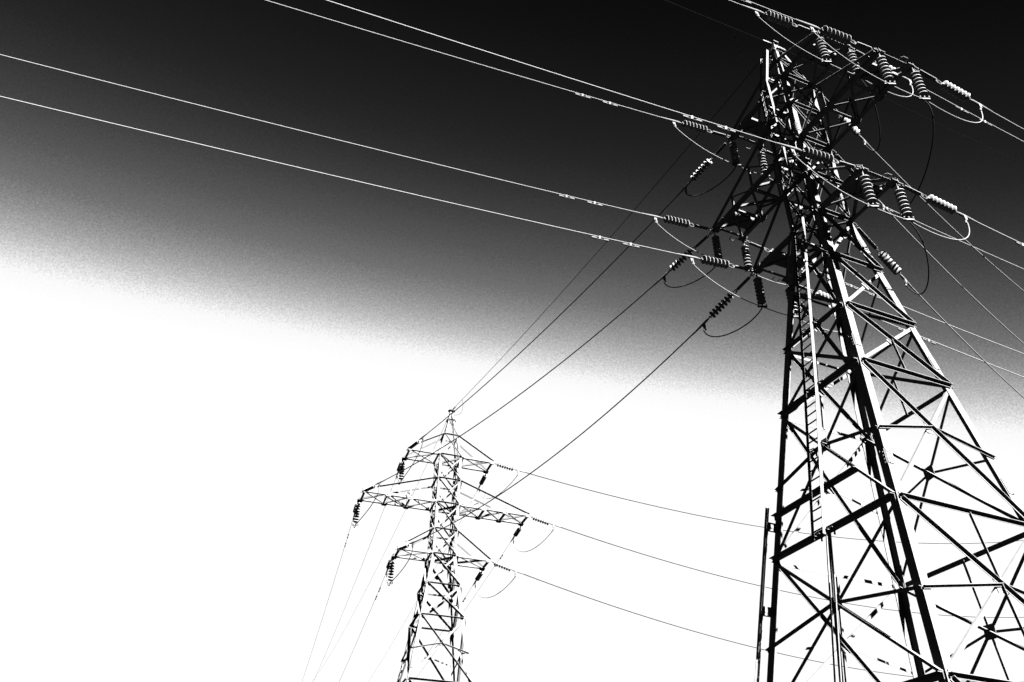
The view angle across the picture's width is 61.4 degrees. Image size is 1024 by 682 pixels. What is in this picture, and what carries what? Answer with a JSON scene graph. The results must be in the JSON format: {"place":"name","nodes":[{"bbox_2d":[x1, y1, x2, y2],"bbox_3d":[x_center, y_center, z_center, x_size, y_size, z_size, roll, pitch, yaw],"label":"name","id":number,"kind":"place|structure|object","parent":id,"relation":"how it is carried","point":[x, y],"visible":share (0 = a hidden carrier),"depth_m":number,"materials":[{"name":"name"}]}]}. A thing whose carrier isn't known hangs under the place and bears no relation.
{"place":"outdoors","nodes":[
{"label":"outdoors","id":0,"kind":"place"},
{"bbox_2d":[0,0,1023,681],"label":"sky","id":1,"kind":"structure","parent":0,"point":[209,356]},
{"label":"ground","id":2,"kind":"structure","parent":0,"visible":0},
{"bbox_2d":[357,407,530,681],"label":"lattice tower","id":3,"kind":"structure","parent":2,"relation":"on","point":[453,509],"depth_m":50.26,"materials":[{"name":"metal"}]},
{"bbox_2d":[352,501,359,519],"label":"insulator string","id":4,"kind":"object","parent":3,"relation":"attached to","point":[356,503],"visible":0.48,"depth_m":51.56,"materials":[{"name":"ceramic"}]},
{"bbox_2d":[302,520,352,680],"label":"power line","id":5,"kind":"object","parent":4,"relation":"attached to","point":[331,589],"visible":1,"depth_m":60.60,"materials":[{"name":"grey metal"}]},
{"bbox_2d":[352,501,360,525],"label":"suspension insulator","id":6,"kind":"object","parent":3,"relation":"hanging from","point":[356,516],"visible":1,"depth_m":50.41,"materials":[{"name":"ceramic"}]},
{"bbox_2d":[353,487,379,527],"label":"jumper cable","id":7,"kind":"object","parent":6,"relation":"hanging from","point":[367,510],"visible":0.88,"depth_m":48.95,"materials":[{"name":"metal"}]},
{"bbox_2d":[362,479,385,491],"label":"insulator string","id":8,"kind":"object","parent":3,"relation":"attached to","point":[370,486],"visible":1,"depth_m":49.07,"materials":[{"name":"ceramic"}]},
{"bbox_2d":[312,417,448,681],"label":"earth wire","id":9,"kind":"object","parent":3,"relation":"attached to","point":[390,540],"visible":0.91,"depth_m":69.38,"materials":[{"name":"grey metal"}]},
{"bbox_2d":[385,557,393,575],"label":"insulator string","id":10,"kind":"object","parent":3,"relation":"attached to","point":[388,564],"visible":0.72,"depth_m":50.32,"materials":[{"name":"ceramic"}]},
{"bbox_2d":[340,576,384,678],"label":"power line","id":11,"kind":"object","parent":10,"relation":"attached to","point":[366,619],"visible":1,"depth_m":56.10,"materials":[{"name":"grey metal"}]},
{"bbox_2d":[387,557,394,583],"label":"suspension insulator","id":12,"kind":"object","parent":3,"relation":"hanging from","point":[391,568],"visible":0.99,"depth_m":49.12,"materials":[{"name":"ceramic"}]},
{"bbox_2d":[386,547,412,585],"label":"jumper cable","id":13,"kind":"object","parent":12,"relation":"hanging from","point":[402,569],"visible":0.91,"depth_m":47.49,"materials":[{"name":"metal"}]},
{"bbox_2d":[396,460,403,477],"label":"insulator string","id":14,"kind":"object","parent":3,"relation":"attached to","point":[398,467],"visible":0.66,"depth_m":54.02,"materials":[{"name":"ceramic"}]},
{"bbox_2d":[313,478,395,681],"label":"power line","id":15,"kind":"object","parent":14,"relation":"attached to","point":[358,573],"visible":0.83,"depth_m":66.66,"materials":[{"name":"grey metal"}]},
{"bbox_2d":[398,460,404,481],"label":"suspension insulator","id":16,"kind":"object","parent":3,"relation":"hanging from","point":[402,466],"visible":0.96,"depth_m":52.83,"materials":[{"name":"ceramic"}]},
{"bbox_2d":[397,441,422,484],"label":"jumper cable","id":17,"kind":"object","parent":16,"relation":"hanging from","point":[412,464],"visible":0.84,"depth_m":51.25,"materials":[{"name":"metal"}]},
{"bbox_2d":[397,540,418,549],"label":"insulator string","id":18,"kind":"object","parent":3,"relation":"attached to","point":[404,545],"visible":1,"depth_m":47.65,"materials":[{"name":"ceramic"}]},
{"bbox_2d":[407,433,427,448],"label":"insulator string","id":19,"kind":"object","parent":3,"relation":"attached to","point":[414,443],"visible":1,"depth_m":51.48,"materials":[{"name":"ceramic"}]},
{"bbox_2d":[472,569,483,586],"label":"insulator string","id":20,"kind":"object","parent":3,"relation":"attached to","point":[479,575],"visible":1,"depth_m":51.52,"materials":[{"name":"ceramic"}]},
{"bbox_2d":[475,576,515,597],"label":"jumper cable","id":21,"kind":"object","parent":20,"relation":"hanging from","point":[497,593],"visible":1,"depth_m":50.70,"materials":[{"name":"metal"}]},
{"bbox_2d":[477,474,487,490],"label":"insulator string","id":22,"kind":"object","parent":3,"relation":"attached to","point":[482,479],"visible":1,"depth_m":55.21,"materials":[{"name":"ceramic"}]},
{"bbox_2d":[368,495,474,681],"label":"power line","id":23,"kind":"object","parent":22,"relation":"attached to","point":[416,601],"visible":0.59,"depth_m":73.47,"materials":[{"name":"grey metal"}]},
{"bbox_2d":[479,475,517,498],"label":"jumper cable","id":24,"kind":"object","parent":22,"relation":"hanging from","point":[501,492],"visible":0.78,"depth_m":54.30,"materials":[{"name":"metal"}]},
{"bbox_2d":[491,561,523,576],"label":"insulator string","id":25,"kind":"object","parent":3,"relation":"attached to","point":[501,565],"visible":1,"depth_m":50.11,"materials":[{"name":"ceramic"}]},
{"bbox_2d":[524,574,975,681],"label":"power line","id":26,"kind":"object","parent":25,"relation":"attached to","point":[703,633],"visible":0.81,"depth_m":54.72,"materials":[{"name":"grey metal"}]},
{"bbox_2d":[493,462,525,474],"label":"insulator string","id":27,"kind":"object","parent":3,"relation":"attached to","point":[505,466],"visible":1,"depth_m":53.84,"materials":[{"name":"ceramic"}]},
{"bbox_2d":[526,472,1022,543],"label":"power line","id":28,"kind":"object","parent":27,"relation":"attached to","point":[737,522],"visible":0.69,"depth_m":59.37,"materials":[{"name":"grey metal"}]},
{"bbox_2d":[510,526,522,542],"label":"insulator string","id":29,"kind":"object","parent":3,"relation":"attached to","point":[517,531],"visible":1,"depth_m":53.95,"materials":[{"name":"ceramic"}]},
{"bbox_2d":[413,543,509,681],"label":"power line","id":30,"kind":"object","parent":29,"relation":"attached to","point":[475,594],"visible":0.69,"depth_m":60.20,"materials":[{"name":"grey metal"}]},
{"bbox_2d":[513,530,552,551],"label":"jumper cable","id":31,"kind":"object","parent":29,"relation":"hanging from","point":[535,547],"visible":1,"depth_m":53.12,"materials":[{"name":"metal"}]},
{"bbox_2d":[531,515,561,529],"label":"insulator string","id":32,"kind":"object","parent":3,"relation":"attached to","point":[538,519],"visible":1,"depth_m":52.53,"materials":[{"name":"ceramic"}]},
{"bbox_2d":[562,527,1023,617],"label":"power line","id":33,"kind":"object","parent":32,"relation":"attached to","point":[755,584],"visible":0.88,"depth_m":57.72,"materials":[{"name":"grey metal"}]},
{"bbox_2d":[712,30,1023,681],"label":"lattice tower","id":34,"kind":"structure","parent":2,"relation":"on","point":[857,366],"depth_m":25.12,"materials":[{"name":"metal"}]},
{"bbox_2d":[455,56,763,406],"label":"earth wire","id":35,"kind":"object","parent":34,"relation":"attached to","point":[621,224],"visible":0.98,"depth_m":42.01,"materials":[{"name":"black metal"}]},
{"bbox_2d":[642,213,713,230],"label":"insulator string","id":36,"kind":"object","parent":34,"relation":"attached to","point":[676,221],"visible":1,"depth_m":33.76,"materials":[{"name":"ceramic"}]},
{"bbox_2d":[0,54,641,213],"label":"power line","id":37,"kind":"object","parent":36,"relation":"attached to","point":[590,202],"visible":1,"depth_m":27.95,"materials":[{"name":"metal"}]},
{"bbox_2d":[653,231,712,286],"bbox_3d":[7.034,-3.314,35.338,0.315,0.496,3.514,27,-56,-31],"label":"insulator string","id":38,"kind":"object","parent":34,"relation":"attached to","point":[663,277],"visible":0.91,"depth_m":35.38,"materials":[{"name":"ceramic"}]},
{"bbox_2d":[386,286,652,479],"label":"power line","id":39,"kind":"object","parent":38,"relation":"attached to","point":[531,385],"visible":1,"depth_m":40.28,"materials":[{"name":"black metal"}]},
{"bbox_2d":[660,117,730,137],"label":"insulator string","id":40,"kind":"object","parent":34,"relation":"attached to","point":[694,127],"visible":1,"depth_m":34.34,"materials":[{"name":"ceramic"}]},
{"bbox_2d":[265,0,659,116],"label":"power line","id":41,"kind":"object","parent":40,"relation":"attached to","point":[604,102],"visible":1,"depth_m":30.52,"materials":[{"name":"metal"}]},
{"bbox_2d":[675,138,729,198],"bbox_3d":[7.991,-7.163,36.057,0.315,0.496,3.514,22,-51,-26],"label":"insulator string","id":42,"kind":"object","parent":34,"relation":"attached to","point":[695,176],"visible":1,"depth_m":36.05,"materials":[{"name":"ceramic"}]},
{"bbox_2d":[428,198,674,432],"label":"power line","id":43,"kind":"object","parent":42,"relation":"attached to","point":[561,313],"visible":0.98,"depth_m":41.55,"materials":[{"name":"black metal"}]},
{"bbox_2d":[665,0,761,39],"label":"earth wire","id":44,"kind":"object","parent":34,"relation":"attached to","point":[712,19],"visible":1,"depth_m":34.06,"materials":[{"name":"grey metal"}]},
{"bbox_2d":[677,253,755,271],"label":"insulator string","id":45,"kind":"object","parent":34,"relation":"attached to","point":[713,261],"visible":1,"depth_m":30.25,"materials":[{"name":"ceramic"}]},
{"bbox_2d":[0,96,676,253],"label":"power line","id":46,"kind":"object","parent":45,"relation":"attached to","point":[606,239],"visible":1,"depth_m":24.66,"materials":[{"name":"metal"}]},
{"bbox_2d":[712,232,722,258],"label":"suspension insulator","id":47,"kind":"object","parent":34,"relation":"hanging from","point":[717,250],"visible":0.98,"depth_m":33.98,"materials":[{"name":"ceramic"}]},
{"bbox_2d":[663,266,715,287],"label":"jumper cable","id":48,"kind":"object","parent":47,"relation":"hanging from","point":[689,283],"visible":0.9,"depth_m":34.42,"materials":[{"name":"black metal"}]},
{"bbox_2d":[655,221,787,284],"bbox_3d":[8.793,-3.352,34.159,7.243,1.316,0.065,16,-38,-19],"label":"jumper cable","id":49,"kind":"object","parent":47,"relation":"hanging from","point":[706,256],"visible":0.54,"depth_m":33.31,"materials":[{"name":"metal"}]},
{"bbox_2d":[692,272,754,335],"bbox_3d":[7.851,-1.319,31.911,0.315,0.496,3.514,22,-55,-27],"label":"insulator string","id":50,"kind":"object","parent":34,"relation":"attached to","point":[727,299],"visible":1,"depth_m":31.94,"materials":[{"name":"ceramic"}]},
{"bbox_2d":[419,335,691,539],"bbox_3d":[0.884,5.411,39.736,0.050,1.731,22.422,22,-41,-27],"label":"power line","id":51,"kind":"object","parent":50,"relation":"attached to","point":[571,441],"visible":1,"depth_m":37.12,"materials":[{"name":"black metal"}]},
{"bbox_2d":[729,139,740,165],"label":"suspension insulator","id":52,"kind":"object","parent":34,"relation":"hanging from","point":[734,154],"visible":1,"depth_m":34.50,"materials":[{"name":"ceramic"}]},
{"bbox_2d":[685,166,736,195],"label":"jumper cable","id":53,"kind":"object","parent":52,"relation":"hanging from","point":[715,186],"visible":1,"depth_m":34.84,"materials":[{"name":"black metal"}]},
{"bbox_2d":[674,126,818,191],"bbox_3d":[9.624,-7.205,34.735,7.243,1.310,0.069,16,-38,-19],"label":"jumper cable","id":54,"kind":"object","parent":52,"relation":"hanging from","point":[725,160],"visible":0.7,"depth_m":33.96,"materials":[{"name":"metal"}]},
{"bbox_2d":[741,241,752,271],"bbox_3d":[9.383,-3.414,34.513,0.336,1.600,0.315,1,-36,0],"label":"suspension insulator","id":55,"kind":"object","parent":34,"relation":"hanging from","point":[746,256],"visible":0.99,"depth_m":34.43,"materials":[{"name":"ceramic"}]},
{"bbox_2d":[753,273,767,307],"bbox_3d":[8.778,-1.837,30.583,0.336,1.600,0.315,1,-36,0],"label":"suspension insulator","id":56,"kind":"object","parent":34,"relation":"hanging from","point":[759,290],"visible":1,"depth_m":30.47,"materials":[{"name":"ceramic"}]},
{"bbox_2d":[703,307,762,336],"bbox_3d":[7.982,-0.677,31.182,0.045,0.956,2.837,22,-41,-27],"label":"jumper cable","id":57,"kind":"object","parent":56,"relation":"hanging from","point":[737,329],"visible":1,"depth_m":30.81,"materials":[{"name":"black metal"}]},
{"bbox_2d":[692,263,837,331],"bbox_3d":[9.472,-1.428,30.665,7.243,1.312,0.068,16,-38,-19],"label":"jumper cable","id":58,"kind":"object","parent":56,"relation":"hanging from","point":[749,301],"visible":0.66,"depth_m":29.89,"materials":[{"name":"metal"}]},
{"bbox_2d":[757,149,769,176],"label":"suspension insulator","id":59,"kind":"object","parent":34,"relation":"hanging from","point":[761,158],"visible":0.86,"depth_m":35.04,"materials":[{"name":"ceramic"}]},
{"bbox_2d":[743,240,804,270],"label":"insulator string","id":60,"kind":"object","parent":34,"relation":"attached to","point":[758,246],"visible":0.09,"depth_m":35.22,"materials":[{"name":"ceramic"}]},
{"bbox_2d":[820,272,1023,353],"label":"power line","id":61,"kind":"object","parent":60,"relation":"attached to","point":[869,293],"visible":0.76,"depth_m":38.03,"materials":[{"name":"metal"}]},
{"bbox_2d":[741,5,817,33],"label":"insulator string","id":62,"kind":"object","parent":34,"relation":"attached to","point":[769,15],"visible":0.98,"depth_m":30.34,"materials":[{"name":"ceramic"}]},
{"bbox_2d":[785,282,797,317],"bbox_3d":[10.063,-1.495,31.022,0.336,1.600,0.315,1,-36,0],"label":"suspension insulator","id":63,"kind":"object","parent":34,"relation":"hanging from","point":[795,308],"visible":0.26,"depth_m":30.76,"materials":[{"name":"ceramic"}]},
{"bbox_2d":[759,148,826,179],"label":"insulator string","id":64,"kind":"object","parent":34,"relation":"attached to","point":[790,161],"visible":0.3,"depth_m":35.95,"materials":[{"name":"ceramic"}]},
{"bbox_2d":[835,184,1023,269],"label":"power line","id":65,"kind":"object","parent":64,"relation":"attached to","point":[891,210],"visible":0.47,"depth_m":38.87,"materials":[{"name":"metal"}]},
{"bbox_2d":[787,281,830,303],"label":"insulator string","id":66,"kind":"object","parent":34,"relation":"attached to","point":[819,293],"visible":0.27,"depth_m":31.89,"materials":[{"name":"ceramic"}]},
{"bbox_2d":[880,320,1023,377],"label":"power line","id":67,"kind":"object","parent":66,"relation":"attached to","point":[924,338],"visible":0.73,"depth_m":33.88,"materials":[{"name":"metal"}]},
{"bbox_2d":[775,142,860,169],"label":"insulator string","id":68,"kind":"object","parent":34,"relation":"attached to","point":[816,155],"visible":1,"depth_m":26.17,"materials":[{"name":"ceramic"}]},
{"bbox_2d":[325,0,775,142],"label":"power line","id":69,"kind":"object","parent":68,"relation":"attached to","point":[701,120],"visible":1,"depth_m":22.55,"materials":[{"name":"metal"}]},
{"bbox_2d":[815,35,831,62],"bbox_3d":[11.041,-10.422,30.664,0.336,1.600,0.315,1,-36,0],"label":"suspension insulator","id":70,"kind":"object","parent":34,"relation":"hanging from","point":[822,49],"visible":0.97,"depth_m":30.50,"materials":[{"name":"ceramic"}]},
{"bbox_2d":[795,19,877,52],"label":"insulator string","id":71,"kind":"object","parent":34,"relation":"attached to","point":[836,35],"visible":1,"depth_m":26.85,"materials":[{"name":"ceramic"}]},
{"bbox_2d":[741,0,795,19],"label":"power line","id":72,"kind":"object","parent":71,"relation":"attached to","point":[748,2],"visible":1,"depth_m":25.67,"materials":[{"name":"metal"}]},
{"bbox_2d":[814,88,872,149],"bbox_3d":[13.069,-8.675,33.911,4.074,0.496,0.315,33,-46,-27],"label":"insulator string","id":73,"kind":"object","parent":34,"relation":"attached to","point":[854,130],"visible":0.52,"depth_m":34.15,"materials":[{"name":"ceramic"}]},
{"bbox_2d":[861,80,880,151],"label":"jumper cable","id":74,"kind":"object","parent":73,"relation":"hanging from","point":[878,123],"visible":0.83,"depth_m":32.23,"materials":[{"name":"black metal"}]},
{"bbox_2d":[873,149,1023,291],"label":"power line","id":75,"kind":"object","parent":73,"relation":"attached to","point":[953,228],"visible":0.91,"depth_m":38.16,"materials":[{"name":"metal"}]},
{"bbox_2d":[846,48,859,73],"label":"suspension insulator","id":76,"kind":"object","parent":34,"relation":"hanging from","point":[851,56],"visible":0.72,"depth_m":31.09,"materials":[{"name":"ceramic"}]},
{"bbox_2d":[757,15,912,96],"bbox_3d":[11.735,-10.008,30.742,7.242,1.306,0.072,16,-38,-20],"label":"jumper cable","id":77,"kind":"object","parent":76,"relation":"hanging from","point":[827,62],"visible":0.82,"depth_m":30.06,"materials":[{"name":"metal"}]},
{"bbox_2d":[831,149,890,213],"bbox_3d":[12.968,-5.792,31.886,4.074,0.496,0.315,35,-47,-27],"label":"insulator string","id":78,"kind":"object","parent":34,"relation":"attached to","point":[838,157],"visible":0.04,"depth_m":31.60,"materials":[{"name":"ceramic"}]},
{"bbox_2d":[885,101,933,215],"bbox_3d":[13.787,-6.120,29.653,0.591,1.275,6.002,-5,-36,8],"label":"jumper cable","id":79,"kind":"object","parent":78,"relation":"hanging from","point":[927,103],"visible":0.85,"depth_m":28.56,"materials":[{"name":"black metal"}]},
{"bbox_2d":[892,216,1023,343],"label":"power line","id":80,"kind":"object","parent":78,"relation":"attached to","point":[955,279],"visible":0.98,"depth_m":35.27,"materials":[{"name":"metal"}]},
{"bbox_2d":[859,171,878,207],"bbox_3d":[10.933,-4.702,26.511,0.336,1.600,0.315,1,-36,0],"label":"suspension insulator","id":81,"kind":"object","parent":34,"relation":"hanging from","point":[867,190],"visible":1,"depth_m":26.38,"materials":[{"name":"ceramic"}]},
{"bbox_2d":[848,47,911,86],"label":"insulator string","id":82,"kind":"object","parent":34,"relation":"attached to","point":[859,53],"visible":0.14,"depth_m":31.99,"materials":[{"name":"ceramic"}]},
{"bbox_2d":[927,90,1023,141],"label":"power line","id":83,"kind":"object","parent":82,"relation":"attached to","point":[967,112],"visible":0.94,"depth_m":33.49,"materials":[{"name":"metal"}]},
{"bbox_2d":[852,222,913,289],"bbox_3d":[12.878,-2.853,29.809,4.074,0.496,0.315,36,-48,-27],"label":"insulator string","id":84,"kind":"object","parent":34,"relation":"attached to","point":[888,262],"visible":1,"depth_m":29.87,"materials":[{"name":"ceramic"}]},
{"bbox_2d":[906,222,928,294],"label":"jumper cable","id":85,"kind":"object","parent":84,"relation":"hanging from","point":[927,261],"visible":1,"depth_m":27.45,"materials":[{"name":"black metal"}]},
{"bbox_2d":[914,289,1023,397],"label":"power line","id":86,"kind":"object","parent":84,"relation":"attached to","point":[967,343],"visible":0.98,"depth_m":32.76,"materials":[{"name":"metal"}]},
{"bbox_2d":[876,53,895,85],"bbox_3d":[11.745,-8.604,27.184,0.336,1.600,0.315,1,-36,0],"label":"suspension insulator","id":87,"kind":"object","parent":34,"relation":"hanging from","point":[884,68],"visible":0.99,"depth_m":27.05,"materials":[{"name":"ceramic"}]},
{"bbox_2d":[894,183,914,220],"bbox_3d":[12.217,-4.359,26.949,0.336,1.600,0.315,1,-36,0],"label":"suspension insulator","id":88,"kind":"object","parent":34,"relation":"hanging from","point":[903,205],"visible":0.99,"depth_m":26.83,"materials":[{"name":"ceramic"}]},
{"bbox_2d":[793,154,969,239],"bbox_3d":[11.627,-4.289,26.590,7.242,1.307,0.070,16,-38,-19],"label":"jumper cable","id":89,"kind":"object","parent":88,"relation":"hanging from","point":[882,210],"visible":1,"depth_m":26.12,"materials":[{"name":"metal"}]},
{"bbox_2d":[786,50,1022,163],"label":"earth wire","id":90,"kind":"object","parent":34,"relation":"attached to","point":[922,116],"visible":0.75,"depth_m":37.52,"materials":[{"name":"grey metal"}]},
{"bbox_2d":[910,67,929,100],"bbox_3d":[13.029,-8.261,27.622,0.336,1.600,0.315,1,-36,0],"label":"suspension insulator","id":91,"kind":"object","parent":34,"relation":"hanging from","point":[918,84],"visible":0.99,"depth_m":27.49,"materials":[{"name":"ceramic"}]},
{"bbox_2d":[812,31,982,122],"bbox_3d":[12.438,-8.185,27.258,7.242,1.300,0.077,16,-38,-20],"label":"jumper cable","id":92,"kind":"object","parent":91,"relation":"hanging from","point":[895,86],"visible":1,"depth_m":26.76,"materials":[{"name":"metal"}]},
{"bbox_2d":[895,182,978,223],"bbox_3d":[13.823,-4.412,27.929,3.584,0.496,0.315,19,-39,-18],"label":"insulator string","id":93,"kind":"object","parent":34,"relation":"attached to","point":[939,203],"visible":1,"depth_m":27.94,"materials":[{"name":"ceramic"}]},
{"bbox_2d":[978,223,1023,246],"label":"power line","id":94,"kind":"object","parent":93,"relation":"attached to","point":[1019,243],"visible":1,"depth_m":28.91,"materials":[{"name":"metal"}]},
{"bbox_2d":[911,67,992,112],"bbox_3d":[14.659,-8.291,28.618,3.654,0.496,0.315,20,-39,-18],"label":"insulator string","id":95,"kind":"object","parent":34,"relation":"attached to","point":[956,92],"visible":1,"depth_m":28.63,"materials":[{"name":"ceramic"}]},
{"bbox_2d":[993,112,1023,129],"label":"power line","id":96,"kind":"object","parent":95,"relation":"attached to","point":[1008,120],"visible":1,"depth_m":29.46,"materials":[{"name":"metal"}]}
]}

